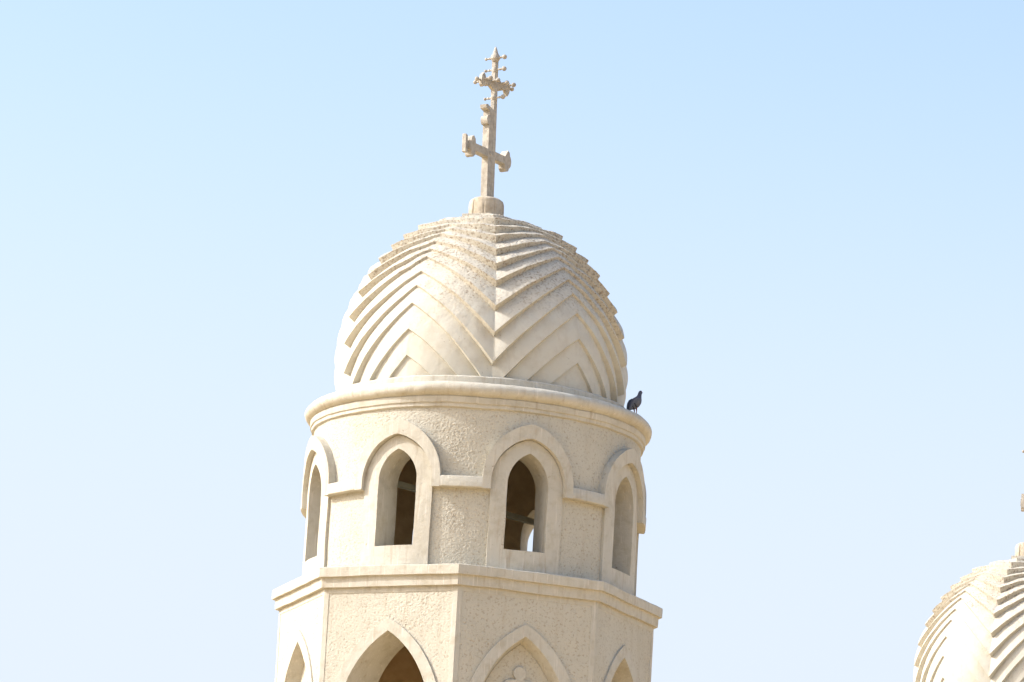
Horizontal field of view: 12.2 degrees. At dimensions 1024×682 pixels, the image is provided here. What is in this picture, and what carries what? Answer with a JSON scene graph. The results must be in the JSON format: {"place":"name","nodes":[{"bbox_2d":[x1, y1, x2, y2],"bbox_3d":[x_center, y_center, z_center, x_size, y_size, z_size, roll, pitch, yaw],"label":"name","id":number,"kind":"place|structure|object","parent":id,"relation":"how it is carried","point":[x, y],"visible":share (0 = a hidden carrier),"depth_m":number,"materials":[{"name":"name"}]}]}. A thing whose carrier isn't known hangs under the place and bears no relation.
{"place":"outdoors","nodes":[
{"label":"outdoors","id":0,"kind":"place"},
{"bbox_2d":[0,0,1023,681],"label":"sky","id":1,"kind":"structure","parent":0,"point":[801,222],"materials":[{"name":"blue"}]},
{"bbox_3d":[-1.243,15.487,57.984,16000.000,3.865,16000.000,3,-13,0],"label":"ground","id":2,"kind":"structure","parent":0,"visible":0},
{"bbox_2d":[272,47,662,681],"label":"bell tower","id":3,"kind":"structure","parent":2,"relation":"on","point":[472,421],"depth_m":59.64,"materials":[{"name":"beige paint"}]},
{"bbox_2d":[301,435,335,575],"bbox_3d":[-2.329,2.132,60.476,0.529,1.869,1.188,8,-14,-18],"label":"window","id":4,"kind":"structure","parent":3,"relation":"in","point":[319,470],"depth_m":60.51,"materials":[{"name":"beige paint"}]},
{"bbox_2d":[354,419,441,565],"bbox_3d":[-1.344,1.931,59.382,1.186,1.870,0.524,-4,-15,27],"label":"window","id":5,"kind":"structure","parent":3,"relation":"in","point":[381,462],"depth_m":59.31,"materials":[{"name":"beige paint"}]},
{"bbox_2d":[482,424,572,574],"bbox_3d":[0.125,1.988,59.272,1.183,1.867,0.532,8,-14,-18],"label":"window","id":6,"kind":"structure","parent":3,"relation":"in","point":[549,465],"depth_m":59.15,"materials":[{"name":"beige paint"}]},
{"bbox_2d":[520,510,534,550],"bbox_3d":[0.337,2.901,62.697,0.950,1.679,0.447,-3,-15,26],"label":"window","id":7,"kind":"structure","parent":3,"relation":"in","point":[527,529],"depth_m":62.82,"materials":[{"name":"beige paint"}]},
{"bbox_2d":[599,448,644,594],"bbox_3d":[1.236,2.268,60.208,0.523,1.871,1.182,-3,-15,25],"label":"window","id":8,"kind":"structure","parent":3,"relation":"in","point":[622,484],"depth_m":60.28,"materials":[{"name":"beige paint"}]},
{"bbox_2d":[626,391,641,414],"bbox_3d":[1.554,0.775,60.771,0.247,0.333,0.151,12,-16,-34],"label":"pigeon","id":9,"kind":"object","parent":3,"relation":"on","point":[634,403],"visible":1,"depth_m":60.73,"materials":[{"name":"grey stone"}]},
{"bbox_2d":[634,482,645,595],"bbox_3d":[1.335,2.612,61.648,0.524,1.867,1.182,8,-14,-18],"label":"window","id":10,"kind":"structure","parent":3,"relation":"in","point":[638,533],"depth_m":61.22,"materials":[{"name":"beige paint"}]},
{"bbox_2d":[913,450,1023,681],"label":"bell tower","id":11,"kind":"structure","parent":2,"relation":"on","point":[973,631],"depth_m":78.94,"materials":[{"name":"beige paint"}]}
]}

